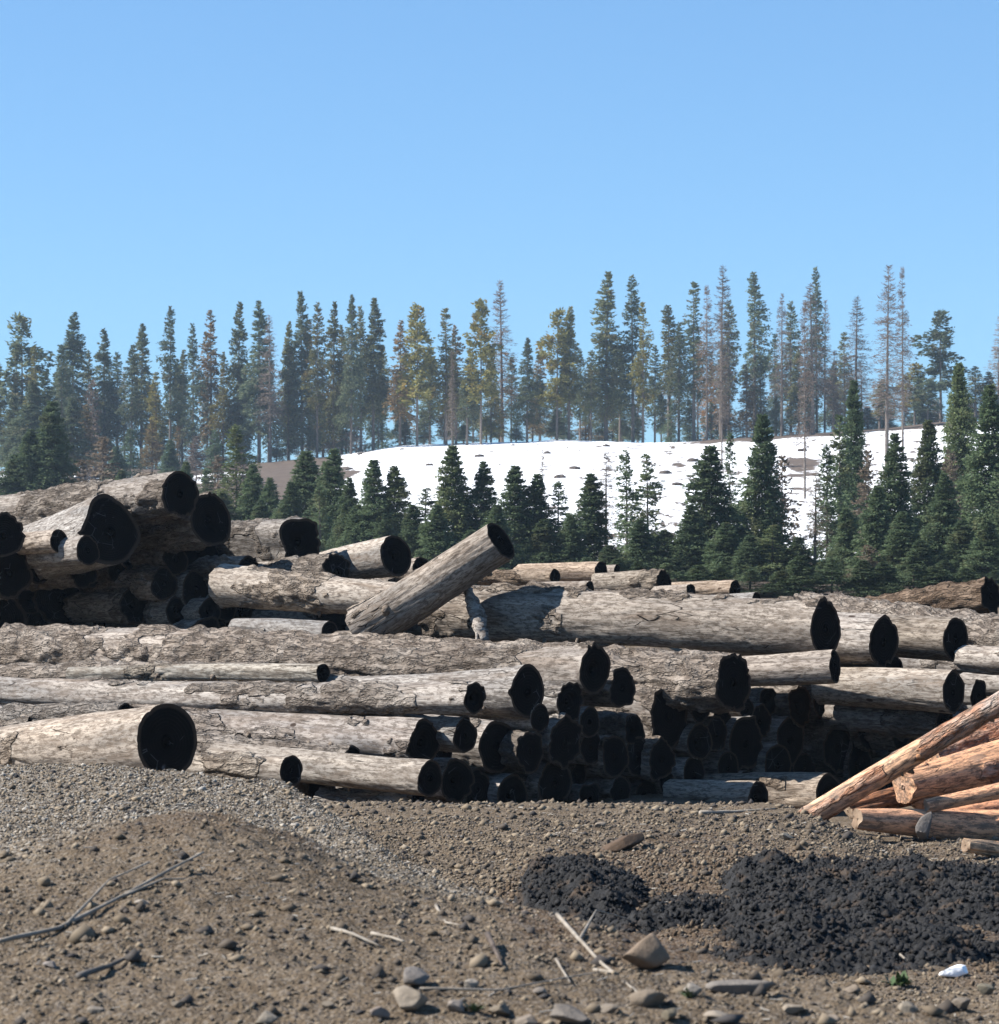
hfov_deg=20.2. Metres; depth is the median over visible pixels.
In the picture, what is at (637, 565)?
fir tree
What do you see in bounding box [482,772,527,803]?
log
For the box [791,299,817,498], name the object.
larch tree
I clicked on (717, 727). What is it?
log
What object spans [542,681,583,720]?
log
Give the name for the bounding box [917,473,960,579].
fir tree
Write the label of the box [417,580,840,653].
log
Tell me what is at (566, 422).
fir tree
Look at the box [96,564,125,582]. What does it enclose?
log
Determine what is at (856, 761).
log
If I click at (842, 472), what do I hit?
fir tree
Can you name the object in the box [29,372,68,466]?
fir tree
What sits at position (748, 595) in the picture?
log
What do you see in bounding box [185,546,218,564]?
log
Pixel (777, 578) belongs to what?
fir tree
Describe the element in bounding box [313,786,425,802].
log
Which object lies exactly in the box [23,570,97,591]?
log
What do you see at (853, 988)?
rock
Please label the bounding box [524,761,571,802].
log
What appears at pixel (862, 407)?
larch tree
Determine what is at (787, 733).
log
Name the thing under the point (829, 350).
larch tree
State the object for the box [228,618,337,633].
log
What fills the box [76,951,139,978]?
stick
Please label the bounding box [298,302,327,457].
fir tree
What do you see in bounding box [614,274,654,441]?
fir tree
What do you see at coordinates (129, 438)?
fir tree
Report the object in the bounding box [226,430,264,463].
fir tree
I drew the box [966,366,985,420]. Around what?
fir tree
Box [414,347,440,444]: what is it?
fir tree
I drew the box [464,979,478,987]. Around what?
rock
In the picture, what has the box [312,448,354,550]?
fir tree
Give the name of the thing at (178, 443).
larch tree
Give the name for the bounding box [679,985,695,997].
green sprout
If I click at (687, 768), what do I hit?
log
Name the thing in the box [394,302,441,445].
pine tree
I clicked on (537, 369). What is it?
larch tree
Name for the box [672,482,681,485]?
stump
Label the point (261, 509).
fir tree
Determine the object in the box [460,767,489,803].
log
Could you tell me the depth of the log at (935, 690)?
29.71 m
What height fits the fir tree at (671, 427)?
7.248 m
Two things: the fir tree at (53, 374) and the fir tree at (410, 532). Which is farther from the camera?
the fir tree at (53, 374)
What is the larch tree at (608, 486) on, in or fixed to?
on the snowy hill
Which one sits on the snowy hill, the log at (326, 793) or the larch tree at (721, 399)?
the larch tree at (721, 399)
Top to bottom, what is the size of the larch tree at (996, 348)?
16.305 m
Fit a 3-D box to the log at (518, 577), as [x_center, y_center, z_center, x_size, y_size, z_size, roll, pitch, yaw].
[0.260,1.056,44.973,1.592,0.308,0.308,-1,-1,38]
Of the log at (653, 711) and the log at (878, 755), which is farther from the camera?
the log at (878, 755)
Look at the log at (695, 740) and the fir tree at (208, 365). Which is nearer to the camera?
the log at (695, 740)
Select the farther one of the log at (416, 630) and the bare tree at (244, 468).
the bare tree at (244, 468)
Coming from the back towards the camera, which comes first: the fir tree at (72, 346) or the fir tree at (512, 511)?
the fir tree at (72, 346)
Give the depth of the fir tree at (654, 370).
399.39 m
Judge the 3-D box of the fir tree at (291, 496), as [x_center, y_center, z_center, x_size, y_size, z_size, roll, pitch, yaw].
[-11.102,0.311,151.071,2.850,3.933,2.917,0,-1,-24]
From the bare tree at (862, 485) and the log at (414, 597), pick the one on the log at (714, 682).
the log at (414, 597)
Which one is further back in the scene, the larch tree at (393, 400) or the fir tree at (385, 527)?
the larch tree at (393, 400)
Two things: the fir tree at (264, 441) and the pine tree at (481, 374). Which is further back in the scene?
the fir tree at (264, 441)
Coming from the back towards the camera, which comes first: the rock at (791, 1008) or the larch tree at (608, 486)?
the larch tree at (608, 486)
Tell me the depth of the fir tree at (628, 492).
121.92 m
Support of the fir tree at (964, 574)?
on the yard ground at (777, 597)
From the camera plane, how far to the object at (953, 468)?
141.79 m
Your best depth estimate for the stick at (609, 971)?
9.12 m
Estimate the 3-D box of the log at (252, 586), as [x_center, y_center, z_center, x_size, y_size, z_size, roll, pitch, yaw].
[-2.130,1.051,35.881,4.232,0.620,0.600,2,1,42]
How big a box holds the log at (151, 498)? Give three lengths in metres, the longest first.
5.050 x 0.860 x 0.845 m
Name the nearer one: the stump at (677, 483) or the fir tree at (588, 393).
the stump at (677, 483)
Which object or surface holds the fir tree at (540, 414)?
on the snowy hill
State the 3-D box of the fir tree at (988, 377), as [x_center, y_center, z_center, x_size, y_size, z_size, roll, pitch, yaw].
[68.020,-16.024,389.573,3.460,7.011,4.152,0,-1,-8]
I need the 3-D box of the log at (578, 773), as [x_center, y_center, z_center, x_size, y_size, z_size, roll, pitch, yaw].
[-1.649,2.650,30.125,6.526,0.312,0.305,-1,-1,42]
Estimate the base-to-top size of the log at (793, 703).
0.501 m
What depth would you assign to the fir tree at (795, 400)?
404.16 m
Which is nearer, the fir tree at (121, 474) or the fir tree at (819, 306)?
the fir tree at (121, 474)
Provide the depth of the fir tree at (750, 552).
116.02 m
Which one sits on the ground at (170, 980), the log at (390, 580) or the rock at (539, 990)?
the rock at (539, 990)
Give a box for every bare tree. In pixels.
[69,459,91,481]
[78,379,110,478]
[83,436,130,481]
[185,435,208,480]
[186,435,205,469]
[204,455,238,505]
[221,452,248,487]
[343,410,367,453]
[697,364,724,439]
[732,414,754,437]
[773,454,806,541]
[775,388,800,435]
[826,393,844,431]
[840,399,866,429]
[846,545,880,577]
[850,449,878,552]
[931,401,944,421]
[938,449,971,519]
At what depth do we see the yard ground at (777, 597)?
104.45 m
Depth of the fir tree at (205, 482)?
177.53 m
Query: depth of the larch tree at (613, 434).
422.97 m
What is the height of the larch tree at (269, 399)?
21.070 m
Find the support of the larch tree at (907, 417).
on the snowy hill
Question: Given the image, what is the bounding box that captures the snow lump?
[939,964,967,976]
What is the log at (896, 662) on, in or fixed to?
on the log at (817, 711)
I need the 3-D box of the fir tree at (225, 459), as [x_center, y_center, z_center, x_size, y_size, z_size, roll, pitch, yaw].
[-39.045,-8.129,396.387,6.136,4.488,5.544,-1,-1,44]
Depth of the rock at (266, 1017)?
8.31 m
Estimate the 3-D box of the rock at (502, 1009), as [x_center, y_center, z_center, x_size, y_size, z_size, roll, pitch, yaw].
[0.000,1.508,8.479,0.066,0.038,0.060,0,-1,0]
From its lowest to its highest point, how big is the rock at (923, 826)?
0.213 m
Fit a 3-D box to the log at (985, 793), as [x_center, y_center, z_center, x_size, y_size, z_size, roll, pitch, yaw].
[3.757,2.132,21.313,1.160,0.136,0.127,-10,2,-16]
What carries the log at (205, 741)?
on the log at (410, 776)
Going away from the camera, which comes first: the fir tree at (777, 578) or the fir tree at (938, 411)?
the fir tree at (777, 578)
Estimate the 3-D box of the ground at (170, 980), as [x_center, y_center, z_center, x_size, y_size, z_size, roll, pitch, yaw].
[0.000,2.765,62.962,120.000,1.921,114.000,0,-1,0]
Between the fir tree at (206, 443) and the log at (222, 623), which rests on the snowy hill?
the fir tree at (206, 443)
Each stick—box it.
[0,851,203,942]
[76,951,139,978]
[330,926,381,946]
[370,931,404,941]
[420,971,599,990]
[434,904,459,925]
[485,931,502,965]
[555,909,637,990]
[555,958,570,982]
[592,968,636,991]
[699,808,775,814]
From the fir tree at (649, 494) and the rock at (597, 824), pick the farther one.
the fir tree at (649, 494)
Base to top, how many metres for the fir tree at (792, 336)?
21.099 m
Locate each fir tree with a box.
[0,364,14,467]
[0,395,25,471]
[0,454,25,495]
[7,371,24,446]
[7,380,45,453]
[11,429,51,492]
[22,346,41,427]
[22,401,80,491]
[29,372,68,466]
[51,311,100,464]
[51,372,63,400]
[52,344,76,418]
[54,397,100,478]
[78,349,104,456]
[90,328,122,462]
[99,446,130,480]
[102,358,119,451]
[104,352,137,445]
[114,469,126,479]
[116,323,162,467]
[116,344,146,467]
[119,428,146,477]
[142,372,171,468]
[143,412,159,468]
[150,424,180,458]
[155,305,189,439]
[156,439,181,472]
[161,359,194,463]
[172,349,194,466]
[177,323,207,466]
[180,461,193,479]
[194,380,215,461]
[197,468,215,492]
[200,430,229,485]
[202,439,234,466]
[208,351,234,462]
[212,423,261,520]
[217,492,237,520]
[218,301,256,454]
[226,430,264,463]
[230,463,263,520]
[235,300,292,462]
[251,499,271,519]
[254,477,281,516]
[257,350,285,461]
[265,422,300,459]
[270,505,293,518]
[271,481,303,516]
[274,450,322,530]
[275,321,300,459]
[279,355,299,459]
[280,290,330,454]
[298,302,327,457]
[302,485,334,551]
[312,301,349,448]
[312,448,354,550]
[325,409,362,455]
[325,477,358,549]
[331,294,367,453]
[331,504,372,548]
[335,324,354,454]
[342,459,399,544]
[349,305,372,451]
[356,297,401,449]
[362,362,389,442]
[362,411,398,451]
[368,350,391,448]
[368,465,411,538]
[371,520,397,539]
[385,407,411,440]
[393,418,414,446]
[398,504,431,559]
[406,487,457,539]
[411,409,434,444]
[413,504,456,561]
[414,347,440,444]
[419,345,440,443]
[429,308,461,444]
[430,445,479,555]
[436,351,471,442]
[450,425,484,442]
[454,358,485,444]
[456,461,498,539]
[457,530,475,542]
[460,363,484,442]
[477,356,504,442]
[479,504,525,569]
[497,465,539,562]
[504,356,520,441]
[506,421,525,441]
[509,338,542,442]
[512,473,561,568]
[520,519,568,563]
[528,375,552,440]
[541,409,572,438]
[543,306,586,439]
[546,514,590,562]
[548,479,569,533]
[558,407,575,439]
[558,473,617,561]
[570,350,592,439]
[572,271,633,440]
[573,350,600,440]
[576,557,591,561]
[589,403,618,440]
[596,545,622,563]
[598,449,658,553]
[606,559,626,571]
[608,405,641,441]
[610,352,634,441]
[613,404,647,441]
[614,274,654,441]
[614,519,660,569]
[616,453,675,549]
[626,302,658,442]
[626,561,649,570]
[642,530,686,577]
[645,345,666,442]
[648,393,676,442]
[656,305,691,442]
[659,398,682,442]
[660,563,687,581]
[664,322,695,441]
[665,504,708,577]
[673,281,716,440]
[674,565,715,581]
[676,444,753,568]
[680,400,704,441]
[696,402,728,438]
[698,567,744,592]
[701,522,747,579]
[709,300,741,436]
[722,431,740,521]
[728,534,771,580]
[729,525,797,577]
[731,413,793,571]
[737,272,776,435]
[737,569,776,593]
[745,352,772,427]
[751,571,800,596]
[762,335,783,434]
[765,537,818,580]
[768,395,789,435]
[768,556,826,596]
[772,301,802,434]
[783,349,818,433]
[800,414,821,433]
[802,363,819,416]
[803,267,831,432]
[804,443,853,563]
[808,560,841,584]
[809,558,855,593]
[812,414,867,559]
[818,364,846,429]
[824,507,859,578]
[828,332,859,421]
[828,380,871,538]
[833,560,888,596]
[840,485,894,579]
[856,562,908,595]
[860,406,883,429]
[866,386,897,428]
[868,432,924,540]
[870,379,897,419]
[874,511,920,577]
[875,413,901,428]
[882,564,938,593]
[894,540,938,583]
[899,406,924,426]
[906,408,945,423]
[906,419,956,534]
[907,566,952,588]
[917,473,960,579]
[930,362,983,522]
[931,398,947,421]
[935,520,980,575]
[935,560,961,581]
[952,568,980,582]
[953,384,998,569]
[956,519,998,582]
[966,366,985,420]
[976,372,998,401]
[979,464,998,535]
[988,570,998,584]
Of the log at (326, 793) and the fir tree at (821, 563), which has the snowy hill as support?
the fir tree at (821, 563)
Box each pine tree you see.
[0,311,55,423]
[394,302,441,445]
[461,297,503,444]
[534,307,581,440]
[895,362,934,424]
[908,379,944,419]
[910,308,969,421]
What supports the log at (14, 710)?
on the log at (22, 718)
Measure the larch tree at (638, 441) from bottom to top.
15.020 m
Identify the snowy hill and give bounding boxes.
[0,421,998,593]
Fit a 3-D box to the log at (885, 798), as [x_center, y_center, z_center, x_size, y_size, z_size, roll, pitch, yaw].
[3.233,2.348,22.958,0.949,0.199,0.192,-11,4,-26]
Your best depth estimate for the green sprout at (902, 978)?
11.36 m
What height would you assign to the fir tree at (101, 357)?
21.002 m
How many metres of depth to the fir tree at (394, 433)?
407.30 m
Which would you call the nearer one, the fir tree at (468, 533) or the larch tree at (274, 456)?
the fir tree at (468, 533)
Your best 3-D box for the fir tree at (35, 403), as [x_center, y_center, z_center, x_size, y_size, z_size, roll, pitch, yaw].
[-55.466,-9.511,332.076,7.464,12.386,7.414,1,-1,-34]
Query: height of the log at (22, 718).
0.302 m
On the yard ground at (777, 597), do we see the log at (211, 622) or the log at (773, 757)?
the log at (773, 757)
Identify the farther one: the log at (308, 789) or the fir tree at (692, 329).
the fir tree at (692, 329)
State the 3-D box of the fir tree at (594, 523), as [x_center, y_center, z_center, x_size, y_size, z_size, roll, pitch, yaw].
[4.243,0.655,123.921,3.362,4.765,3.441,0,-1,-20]
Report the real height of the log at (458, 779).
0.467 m
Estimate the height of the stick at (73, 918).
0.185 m
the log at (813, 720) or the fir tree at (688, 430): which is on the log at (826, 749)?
the log at (813, 720)
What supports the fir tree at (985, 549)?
on the snowy hill
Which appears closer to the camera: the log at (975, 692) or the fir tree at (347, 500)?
the log at (975, 692)
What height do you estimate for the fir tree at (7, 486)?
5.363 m
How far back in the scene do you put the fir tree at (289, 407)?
418.29 m
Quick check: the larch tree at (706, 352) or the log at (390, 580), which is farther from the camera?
the larch tree at (706, 352)
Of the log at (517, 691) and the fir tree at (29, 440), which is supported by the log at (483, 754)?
the log at (517, 691)
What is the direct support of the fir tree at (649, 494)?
on the snowy hill
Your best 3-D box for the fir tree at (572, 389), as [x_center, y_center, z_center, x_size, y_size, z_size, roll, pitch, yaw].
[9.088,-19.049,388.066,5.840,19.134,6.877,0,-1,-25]
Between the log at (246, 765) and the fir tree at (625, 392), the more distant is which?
the fir tree at (625, 392)
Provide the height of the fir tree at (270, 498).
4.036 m
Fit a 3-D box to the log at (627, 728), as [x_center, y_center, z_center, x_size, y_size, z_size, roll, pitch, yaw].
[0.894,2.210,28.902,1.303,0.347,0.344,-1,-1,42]
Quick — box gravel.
[0,762,998,1023]
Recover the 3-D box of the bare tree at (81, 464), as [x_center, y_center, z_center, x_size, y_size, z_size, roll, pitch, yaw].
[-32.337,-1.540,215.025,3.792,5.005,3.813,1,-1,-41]
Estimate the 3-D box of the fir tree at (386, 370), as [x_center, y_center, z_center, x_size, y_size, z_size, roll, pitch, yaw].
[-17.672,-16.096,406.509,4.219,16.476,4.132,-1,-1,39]
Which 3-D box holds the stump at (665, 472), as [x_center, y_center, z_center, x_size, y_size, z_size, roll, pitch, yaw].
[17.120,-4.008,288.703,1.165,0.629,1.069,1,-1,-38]
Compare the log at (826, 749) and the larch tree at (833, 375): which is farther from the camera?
the larch tree at (833, 375)
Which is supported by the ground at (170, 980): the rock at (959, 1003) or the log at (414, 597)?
the rock at (959, 1003)
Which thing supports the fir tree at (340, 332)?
on the snowy hill
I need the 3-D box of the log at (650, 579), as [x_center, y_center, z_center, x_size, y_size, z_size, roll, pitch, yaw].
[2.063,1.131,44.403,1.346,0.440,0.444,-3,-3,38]
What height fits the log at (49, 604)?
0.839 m
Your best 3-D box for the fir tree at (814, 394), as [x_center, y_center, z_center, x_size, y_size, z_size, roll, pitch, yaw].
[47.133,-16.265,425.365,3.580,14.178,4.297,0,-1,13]
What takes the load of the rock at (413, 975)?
on the ground at (170, 980)
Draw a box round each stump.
[553,474,565,477]
[569,466,580,468]
[659,470,671,473]
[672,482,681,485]
[687,458,697,461]
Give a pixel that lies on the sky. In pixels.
(192, 157)
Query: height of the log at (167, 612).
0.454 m
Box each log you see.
[0,471,198,525]
[0,511,25,556]
[0,553,32,600]
[0,599,27,627]
[0,622,750,713]
[0,660,301,682]
[0,676,485,716]
[0,701,133,722]
[0,703,196,770]
[0,714,30,725]
[16,529,66,554]
[16,590,37,613]
[22,494,140,579]
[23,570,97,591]
[26,535,99,568]
[28,612,47,625]
[31,569,47,583]
[32,588,78,625]
[62,587,147,624]
[66,663,329,682]
[71,622,105,626]
[79,565,177,601]
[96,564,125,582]
[102,703,439,759]
[104,616,220,628]
[117,596,183,624]
[121,559,132,568]
[129,550,187,575]
[132,491,230,555]
[174,570,208,604]
[181,597,220,619]
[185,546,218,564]
[185,751,302,785]
[187,554,258,586]
[195,731,359,753]
[205,741,441,796]
[206,594,236,621]
[208,563,395,616]
[215,515,320,561]
[218,620,224,627]
[224,607,254,626]
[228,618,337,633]
[251,609,346,630]
[258,552,350,577]
[279,641,610,694]
[294,783,334,798]
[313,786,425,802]
[319,535,410,578]
[325,664,543,717]
[345,523,514,634]
[356,714,477,752]
[365,578,397,581]
[379,557,427,580]
[406,624,421,635]
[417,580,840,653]
[424,714,511,772]
[425,758,474,803]
[434,703,548,732]
[435,751,451,757]
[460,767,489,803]
[477,569,560,585]
[481,771,528,780]
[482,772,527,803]
[498,730,543,773]
[513,561,607,580]
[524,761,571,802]
[539,712,582,769]
[542,581,593,590]
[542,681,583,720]
[564,782,599,803]
[568,763,585,783]
[571,733,599,764]
[576,706,599,737]
[581,667,635,707]
[584,735,628,778]
[585,775,630,800]
[591,569,671,590]
[593,686,687,749]
[594,588,640,590]
[597,711,645,744]
[606,565,619,572]
[622,736,645,776]
[628,735,675,781]
[629,778,657,794]
[651,584,695,593]
[654,774,673,793]
[662,779,767,802]
[671,580,740,594]
[671,757,704,779]
[672,722,712,759]
[686,612,898,666]
[687,710,709,722]
[687,716,727,751]
[702,750,738,773]
[703,772,839,808]
[709,712,730,724]
[724,715,762,770]
[729,698,753,716]
[730,592,760,598]
[742,649,840,685]
[746,742,791,771]
[749,688,775,714]
[751,685,811,727]
[753,703,771,736]
[761,714,804,765]
[791,685,824,718]
[793,753,815,771]
[794,591,998,645]
[797,691,998,819]
[802,722,849,773]
[809,718,823,722]
[811,667,964,713]
[812,720,872,751]
[816,740,871,783]
[822,705,953,736]
[840,655,902,667]
[844,787,911,818]
[851,808,998,839]
[864,732,909,753]
[865,576,998,613]
[870,750,893,789]
[877,711,962,738]
[887,615,967,661]
[892,739,998,808]
[899,658,962,674]
[923,782,998,811]
[924,717,998,761]
[946,800,998,809]
[953,645,998,674]
[958,679,986,710]
[960,672,998,695]
[961,838,998,856]
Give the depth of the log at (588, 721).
27.61 m
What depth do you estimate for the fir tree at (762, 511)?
123.70 m
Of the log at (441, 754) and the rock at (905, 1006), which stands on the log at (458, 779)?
the log at (441, 754)
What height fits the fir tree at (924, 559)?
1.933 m
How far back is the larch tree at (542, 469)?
151.18 m
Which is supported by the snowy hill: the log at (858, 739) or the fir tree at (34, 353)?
the fir tree at (34, 353)
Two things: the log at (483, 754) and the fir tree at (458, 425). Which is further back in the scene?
the fir tree at (458, 425)
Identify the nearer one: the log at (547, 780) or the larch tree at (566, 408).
the log at (547, 780)
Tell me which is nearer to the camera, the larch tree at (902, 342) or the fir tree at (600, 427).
the larch tree at (902, 342)
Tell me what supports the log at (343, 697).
on the log at (404, 737)
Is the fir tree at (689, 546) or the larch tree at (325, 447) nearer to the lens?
the fir tree at (689, 546)
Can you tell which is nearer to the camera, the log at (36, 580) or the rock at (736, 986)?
the rock at (736, 986)
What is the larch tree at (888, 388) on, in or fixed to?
on the snowy hill
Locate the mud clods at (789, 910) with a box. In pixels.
[511,847,998,975]
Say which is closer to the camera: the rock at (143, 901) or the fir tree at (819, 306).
the rock at (143, 901)
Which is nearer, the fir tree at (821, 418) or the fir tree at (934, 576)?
the fir tree at (934, 576)
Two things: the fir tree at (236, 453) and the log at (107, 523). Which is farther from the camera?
the fir tree at (236, 453)
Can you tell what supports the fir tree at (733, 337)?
on the snowy hill
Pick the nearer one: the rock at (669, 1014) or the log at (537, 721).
the rock at (669, 1014)
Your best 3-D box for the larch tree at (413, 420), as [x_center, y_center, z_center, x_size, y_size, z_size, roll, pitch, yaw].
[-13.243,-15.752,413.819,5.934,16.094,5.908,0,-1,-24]
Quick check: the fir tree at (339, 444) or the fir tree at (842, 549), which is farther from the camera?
the fir tree at (339, 444)
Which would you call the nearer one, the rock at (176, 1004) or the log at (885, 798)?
the rock at (176, 1004)
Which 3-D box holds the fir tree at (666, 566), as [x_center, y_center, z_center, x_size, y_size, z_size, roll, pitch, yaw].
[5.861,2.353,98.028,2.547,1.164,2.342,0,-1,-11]
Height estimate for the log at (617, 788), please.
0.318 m
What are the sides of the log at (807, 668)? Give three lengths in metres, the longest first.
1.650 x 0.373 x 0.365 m
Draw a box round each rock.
[43,961,55,967]
[87,1006,103,1013]
[134,899,148,904]
[171,1001,186,1007]
[255,1010,277,1023]
[322,1000,334,1008]
[370,1006,390,1018]
[393,985,427,1010]
[403,966,429,984]
[447,1000,463,1011]
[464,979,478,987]
[489,1003,509,1014]
[514,1014,537,1023]
[532,987,546,993]
[550,1004,588,1023]
[595,822,605,826]
[599,833,643,851]
[600,1003,618,1013]
[622,933,669,969]
[629,989,665,1006]
[661,1008,676,1019]
[683,983,702,995]
[703,1010,726,1019]
[705,979,776,994]
[779,833,792,839]
[782,1004,803,1013]
[828,1014,839,1020]
[845,984,860,993]
[897,1001,918,1012]
[915,812,931,839]
[951,997,970,1009]
[977,983,994,994]
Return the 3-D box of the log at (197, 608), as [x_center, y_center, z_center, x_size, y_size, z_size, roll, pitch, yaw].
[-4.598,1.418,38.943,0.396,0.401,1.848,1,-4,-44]
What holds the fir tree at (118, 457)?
on the snowy hill
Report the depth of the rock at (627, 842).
18.28 m
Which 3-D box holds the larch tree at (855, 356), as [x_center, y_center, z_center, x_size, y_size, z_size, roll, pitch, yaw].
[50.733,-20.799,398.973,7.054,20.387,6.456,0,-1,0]
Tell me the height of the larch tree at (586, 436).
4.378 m
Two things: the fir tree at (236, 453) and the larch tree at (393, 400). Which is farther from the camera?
the larch tree at (393, 400)
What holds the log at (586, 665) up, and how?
on the log at (564, 697)
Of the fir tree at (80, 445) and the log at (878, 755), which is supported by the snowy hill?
the fir tree at (80, 445)
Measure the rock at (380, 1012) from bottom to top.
0.040 m
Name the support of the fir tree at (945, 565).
on the snowy hill
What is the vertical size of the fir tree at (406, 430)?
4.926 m
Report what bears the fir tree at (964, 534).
on the snowy hill
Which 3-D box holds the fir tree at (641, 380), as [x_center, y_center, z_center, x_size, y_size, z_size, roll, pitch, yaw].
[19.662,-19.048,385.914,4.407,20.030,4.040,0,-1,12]
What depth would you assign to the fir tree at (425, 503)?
131.97 m
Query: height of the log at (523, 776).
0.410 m
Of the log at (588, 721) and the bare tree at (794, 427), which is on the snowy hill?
the bare tree at (794, 427)
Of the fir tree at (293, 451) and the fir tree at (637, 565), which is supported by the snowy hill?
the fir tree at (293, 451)
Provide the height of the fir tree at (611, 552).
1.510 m
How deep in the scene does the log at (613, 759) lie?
27.98 m
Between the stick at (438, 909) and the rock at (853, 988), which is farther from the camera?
the stick at (438, 909)
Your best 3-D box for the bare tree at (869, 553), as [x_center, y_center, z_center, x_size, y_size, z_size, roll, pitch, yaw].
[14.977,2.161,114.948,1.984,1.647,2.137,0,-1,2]
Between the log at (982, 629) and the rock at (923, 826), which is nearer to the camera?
the rock at (923, 826)
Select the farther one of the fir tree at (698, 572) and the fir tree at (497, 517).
the fir tree at (497, 517)
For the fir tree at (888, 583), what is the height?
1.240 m
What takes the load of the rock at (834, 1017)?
on the ground at (170, 980)
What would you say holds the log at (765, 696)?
on the log at (761, 713)
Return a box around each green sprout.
[463,1001,485,1011]
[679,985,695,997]
[878,971,913,985]
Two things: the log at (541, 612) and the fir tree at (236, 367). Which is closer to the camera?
the log at (541, 612)
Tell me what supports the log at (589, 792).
on the yard ground at (777, 597)
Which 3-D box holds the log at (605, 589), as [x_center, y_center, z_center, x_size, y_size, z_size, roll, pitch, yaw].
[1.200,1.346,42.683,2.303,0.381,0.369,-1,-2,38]
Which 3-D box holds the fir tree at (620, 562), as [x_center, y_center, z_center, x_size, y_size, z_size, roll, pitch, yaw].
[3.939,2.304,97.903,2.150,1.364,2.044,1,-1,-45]
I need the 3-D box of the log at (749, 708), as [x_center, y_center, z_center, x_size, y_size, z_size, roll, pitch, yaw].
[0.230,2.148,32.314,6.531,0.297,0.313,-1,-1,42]
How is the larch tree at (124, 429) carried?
on the snowy hill
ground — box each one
[0,594,998,1023]
[761,597,864,598]
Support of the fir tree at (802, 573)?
on the yard ground at (777, 597)
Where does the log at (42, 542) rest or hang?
on the log at (16, 575)
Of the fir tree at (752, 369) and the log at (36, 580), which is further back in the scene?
the fir tree at (752, 369)
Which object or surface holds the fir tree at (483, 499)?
on the snowy hill
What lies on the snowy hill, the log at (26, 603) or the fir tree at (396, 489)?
the fir tree at (396, 489)
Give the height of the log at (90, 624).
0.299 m
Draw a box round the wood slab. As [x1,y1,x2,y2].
[463,587,488,640]
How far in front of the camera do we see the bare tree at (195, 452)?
401.42 m
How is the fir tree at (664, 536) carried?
on the snowy hill
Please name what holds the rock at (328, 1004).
on the ground at (170, 980)
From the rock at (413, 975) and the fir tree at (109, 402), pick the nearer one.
the rock at (413, 975)
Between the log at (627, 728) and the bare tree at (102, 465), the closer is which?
the log at (627, 728)
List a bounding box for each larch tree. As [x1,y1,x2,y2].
[67,405,105,480]
[113,372,136,454]
[132,420,163,471]
[172,426,189,468]
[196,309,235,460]
[253,314,287,461]
[266,436,290,461]
[294,441,315,457]
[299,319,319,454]
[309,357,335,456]
[310,416,341,456]
[324,408,354,453]
[382,320,419,445]
[390,352,425,442]
[432,407,460,443]
[441,325,475,442]
[445,353,458,445]
[476,414,499,442]
[483,280,519,441]
[488,398,510,441]
[523,401,549,441]
[528,348,553,438]
[539,448,548,493]
[545,402,577,439]
[571,418,608,439]
[573,366,598,439]
[597,452,618,545]
[603,387,626,441]
[628,366,650,442]
[653,361,683,425]
[690,346,705,439]
[692,287,723,439]
[700,266,740,438]
[711,355,736,437]
[712,300,731,464]
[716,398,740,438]
[730,364,760,437]
[745,357,768,431]
[763,293,795,435]
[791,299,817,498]
[794,283,840,434]
[800,470,833,563]
[814,300,836,432]
[818,350,845,431]
[832,296,876,417]
[857,364,873,421]
[866,265,913,465]
[889,267,916,458]
[892,397,913,425]
[968,403,981,419]
[981,316,998,403]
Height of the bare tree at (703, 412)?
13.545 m
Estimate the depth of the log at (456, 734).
26.07 m
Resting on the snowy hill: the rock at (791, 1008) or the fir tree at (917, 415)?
the fir tree at (917, 415)
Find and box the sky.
[0,0,998,470]
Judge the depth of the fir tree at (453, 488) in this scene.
133.65 m
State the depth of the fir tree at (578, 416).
399.11 m
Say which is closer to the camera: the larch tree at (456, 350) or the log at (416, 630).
the log at (416, 630)
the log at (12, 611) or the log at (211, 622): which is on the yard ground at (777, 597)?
the log at (12, 611)
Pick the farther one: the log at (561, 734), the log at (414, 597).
the log at (414, 597)
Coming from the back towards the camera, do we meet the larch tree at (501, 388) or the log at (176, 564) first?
the larch tree at (501, 388)
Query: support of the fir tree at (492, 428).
on the snowy hill
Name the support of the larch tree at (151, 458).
on the snowy hill
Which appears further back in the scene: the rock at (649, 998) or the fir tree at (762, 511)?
the fir tree at (762, 511)
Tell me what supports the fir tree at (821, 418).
on the snowy hill
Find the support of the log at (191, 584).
on the log
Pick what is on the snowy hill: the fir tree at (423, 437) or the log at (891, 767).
the fir tree at (423, 437)
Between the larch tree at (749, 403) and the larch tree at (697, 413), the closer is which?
the larch tree at (749, 403)
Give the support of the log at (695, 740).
on the log at (687, 768)
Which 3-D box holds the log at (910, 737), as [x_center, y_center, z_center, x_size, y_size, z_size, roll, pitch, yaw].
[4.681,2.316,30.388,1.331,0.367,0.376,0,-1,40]
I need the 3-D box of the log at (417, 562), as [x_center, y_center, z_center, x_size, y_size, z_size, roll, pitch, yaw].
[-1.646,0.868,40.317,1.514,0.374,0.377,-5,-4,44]

